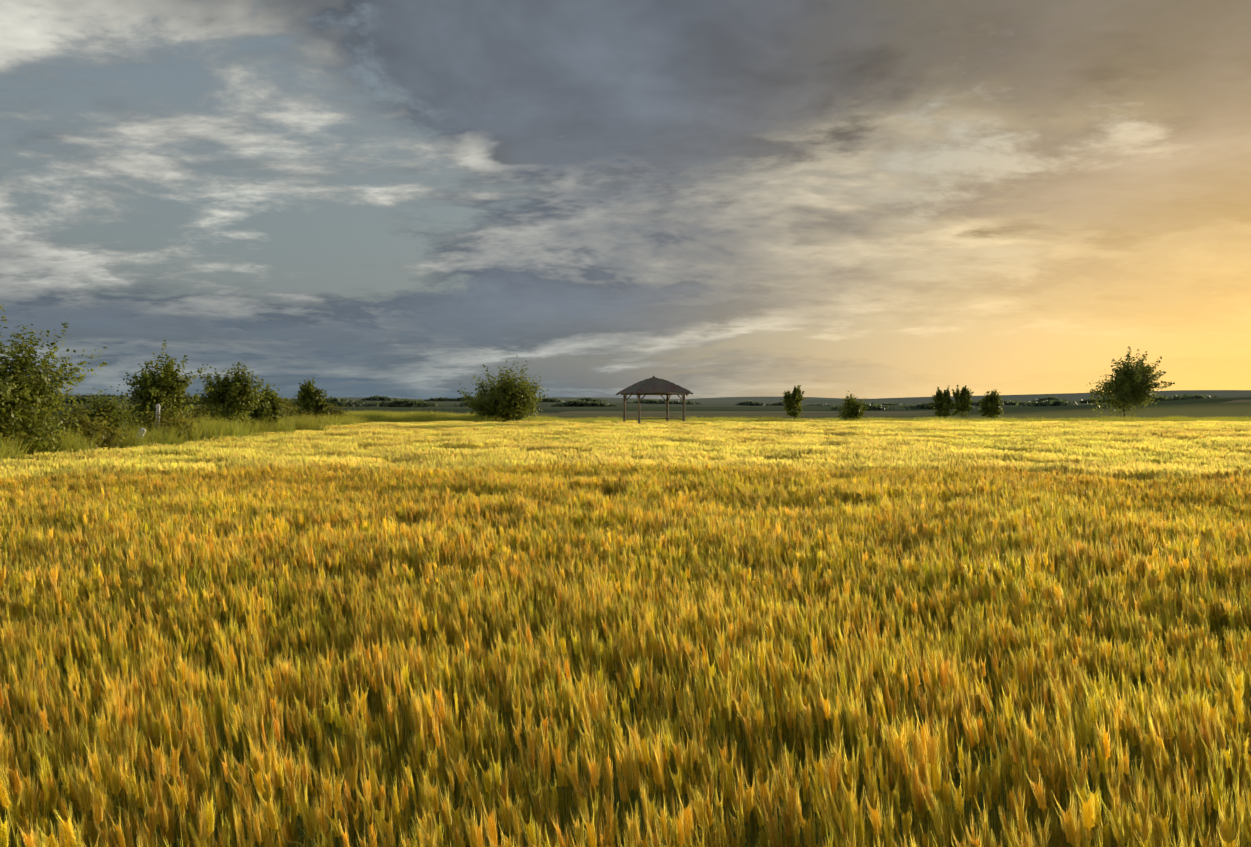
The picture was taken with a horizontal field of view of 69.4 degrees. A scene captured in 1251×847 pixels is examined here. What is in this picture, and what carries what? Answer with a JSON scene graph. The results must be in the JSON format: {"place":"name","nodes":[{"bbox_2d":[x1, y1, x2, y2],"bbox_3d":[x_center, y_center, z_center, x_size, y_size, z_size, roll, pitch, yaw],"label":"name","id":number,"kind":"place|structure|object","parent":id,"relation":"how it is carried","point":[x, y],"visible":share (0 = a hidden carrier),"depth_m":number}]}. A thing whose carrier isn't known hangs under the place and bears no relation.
{"place":"outdoors","nodes":[
{"label":"outdoors","id":0,"kind":"place"},
{"bbox_2d":[0,390,1250,846],"bbox_3d":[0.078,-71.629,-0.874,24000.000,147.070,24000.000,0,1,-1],"label":"ground","id":1,"kind":"structure","parent":0,"point":[1230,402],"depth_m":190.76},
{"bbox_2d":[0,420,28,448],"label":"scrub bush","id":2,"kind":"object","parent":1,"relation":"on","point":[3,437],"visible":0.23,"depth_m":26.36},
{"bbox_2d":[0,304,108,454],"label":"tree","id":3,"kind":"object","parent":1,"relation":"on","point":[23,394],"visible":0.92,"depth_m":27.37},
{"bbox_2d":[44,394,100,424],"bbox_3d":[-20.401,0.174,33.488,2.354,2.506,2.499,0,1,-18],"label":"scrub bush","id":4,"kind":"object","parent":1,"relation":"on","point":[66,411],"visible":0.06,"depth_m":33.13},
{"bbox_2d":[46,398,129,449],"bbox_3d":[-18.069,0.316,30.212,2.804,2.400,2.922,0,1,37],"label":"scrub bush","id":5,"kind":"object","parent":1,"relation":"on","point":[108,434],"visible":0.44,"depth_m":29.98},
{"bbox_2d":[60,386,148,439],"bbox_3d":[-19.371,0.027,33.587,2.877,2.815,3.476,0,1,-20],"label":"bush","id":6,"kind":"object","parent":1,"relation":"on","point":[113,410],"visible":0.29,"depth_m":33.33},
{"bbox_2d":[107,398,142,423],"bbox_3d":[-23.544,-0.090,43.050,3.421,2.496,3.108,0,1,6],"label":"scrub bush","id":7,"kind":"object","parent":1,"relation":"on","point":[126,409],"visible":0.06,"depth_m":42.77},
{"bbox_2d":[137,428,145,438],"bbox_3d":[-17.873,0.906,32.820,0.200,1.600,0.200,24,-12,-10],"label":"leaning post","id":8,"kind":"object","parent":1,"relation":"on","point":[141,429],"visible":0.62,"depth_m":32.88},
{"bbox_2d":[155,404,159,428],"bbox_3d":[-18.495,0.404,35.700,0.170,2.350,0.170,1,0,-21],"label":"upright post","id":9,"kind":"object","parent":1,"relation":"on","point":[157,410],"visible":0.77,"depth_m":35.63},
{"bbox_2d":[128,406,200,441],"bbox_3d":[-18.115,0.342,35.780,2.391,2.086,3.261,0,1,1],"label":"scrub bush","id":10,"kind":"object","parent":1,"relation":"on","point":[163,423],"visible":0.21,"depth_m":35.66},
{"bbox_2d":[117,340,213,425],"bbox_3d":[-19.090,-1.038,37.420,3.250,4.789,3.823,0,1,-5],"label":"tree","id":11,"kind":"object","parent":1,"relation":"on","point":[166,388],"visible":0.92,"depth_m":36.70},
{"bbox_2d":[181,401,217,418],"bbox_3d":[-23.197,-0.114,49.067,2.647,2.252,2.476,0,1,14],"label":"scrub bush","id":12,"kind":"object","parent":1,"relation":"on","point":[197,408],"visible":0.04,"depth_m":48.91},
{"bbox_2d":[183,409,218,424],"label":"scrub bush","id":13,"kind":"object","parent":1,"relation":"on","point":[195,416],"visible":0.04,"depth_m":40.23},
{"bbox_2d":[194,360,269,426],"bbox_3d":[-18.484,-0.875,42.666,3.402,4.196,3.281,0,1,-11],"label":"tree","id":14,"kind":"object","parent":1,"relation":"on","point":[231,399],"visible":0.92,"depth_m":41.98},
{"bbox_2d":[55,396,443,406],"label":"hedgerow tree","id":15,"kind":"object","parent":1,"relation":"on","point":[348,402],"visible":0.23,"depth_m":640.23},
{"bbox_2d":[244,382,287,427],"bbox_3d":[-18.180,-0.550,45.567,2.625,3.378,2.123,1,1,38],"label":"bush","id":16,"kind":"object","parent":1,"relation":"on","point":[271,411],"visible":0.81,"depth_m":45.35},
{"bbox_2d":[277,400,292,421],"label":"scrub bush","id":17,"kind":"object","parent":1,"relation":"on","point":[286,411],"visible":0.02,"depth_m":49.98},
{"bbox_2d":[274,392,299,410],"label":"scrub bush","id":18,"kind":"object","parent":1,"relation":"on","point":[288,401],"visible":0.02,"depth_m":58.18},
{"bbox_2d":[283,401,297,417],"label":"scrub bush","id":19,"kind":"object","parent":1,"relation":"on","point":[289,410],"depth_m":57.02},
{"bbox_2d":[285,404,326,416],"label":"scrub bush","id":20,"kind":"object","parent":1,"relation":"on","point":[293,409],"depth_m":56.12},
{"bbox_2d":[285,407,331,425],"bbox_3d":[-18.624,0.004,52.259,3.000,1.902,2.913,0,1,28],"label":"scrub bush","id":21,"kind":"object","parent":1,"relation":"on","point":[308,416],"visible":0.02,"depth_m":52.26},
{"bbox_2d":[292,378,332,416],"bbox_3d":[-19.385,-1.021,55.933,2.453,3.799,2.368,0,1,-18],"label":"tree","id":22,"kind":"object","parent":1,"relation":"on","point":[309,396],"visible":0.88,"depth_m":55.46},
{"bbox_2d":[322,398,341,412],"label":"scrub bush","id":23,"kind":"object","parent":1,"relation":"on","point":[330,408],"visible":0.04,"depth_m":60.65},
{"bbox_2d":[325,404,356,421],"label":"scrub bush","id":24,"kind":"object","parent":1,"relation":"on","point":[336,411],"visible":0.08,"depth_m":59.30},
{"bbox_2d":[62,396,622,406],"bbox_3d":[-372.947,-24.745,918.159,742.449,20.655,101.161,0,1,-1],"label":"hedgerow tree","id":25,"kind":"object","parent":1,"relation":"on","point":[577,403],"visible":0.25,"depth_m":944.94},
{"bbox_2d":[57,394,907,405],"bbox_3d":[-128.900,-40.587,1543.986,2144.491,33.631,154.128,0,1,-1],"label":"hedgerow tree","id":26,"kind":"object","parent":1,"relation":"on","point":[544,399],"visible":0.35,"depth_m":1541.21},
{"bbox_2d":[457,355,548,421],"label":"tree","id":27,"kind":"object","parent":1,"relation":"on","point":[508,399],"visible":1,"depth_m":70.51},
{"bbox_2d":[616,376,692,423],"bbox_3d":[2.065,-1.376,65.961,4.510,4.300,4.510,0,1,-18],"label":"gazebo","id":28,"kind":"object","parent":1,"relation":"on","point":[653,385],"visible":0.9,"depth_m":64.79},
{"bbox_2d":[781,385,805,417],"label":"tree","id":29,"kind":"object","parent":1,"relation":"on","point":[793,399],"visible":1,"depth_m":73.78},
{"bbox_2d":[837,391,868,420],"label":"bush","id":30,"kind":"object","parent":1,"relation":"on","point":[853,408],"visible":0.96,"depth_m":81.86},
{"bbox_2d":[929,385,955,418],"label":"tree","id":31,"kind":"object","parent":1,"relation":"on","point":[944,404],"visible":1,"depth_m":87.11},
{"bbox_2d":[950,385,973,418],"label":"tree","id":32,"kind":"object","parent":1,"relation":"on","point":[964,401],"visible":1,"depth_m":88.28},
{"bbox_2d":[977,389,1003,419],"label":"tree","id":33,"kind":"object","parent":1,"relation":"on","point":[991,401],"visible":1,"depth_m":88.94},
{"bbox_2d":[830,393,1225,409],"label":"hedgerow tree","id":34,"kind":"object","parent":1,"relation":"on","point":[876,406],"visible":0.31,"depth_m":577.30},
{"bbox_2d":[971,394,1187,405],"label":"hedgerow tree","id":35,"kind":"object","parent":1,"relation":"on","point":[1005,403],"visible":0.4,"depth_m":871.60},
{"bbox_2d":[1086,346,1174,417],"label":"tree","id":36,"kind":"object","parent":1,"relation":"on","point":[1129,384],"visible":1,"depth_m":128.03},
{"bbox_2d":[0,0,1250,398],"label":"sky","id":37,"kind":"structure","parent":0,"point":[867,199]}
]}

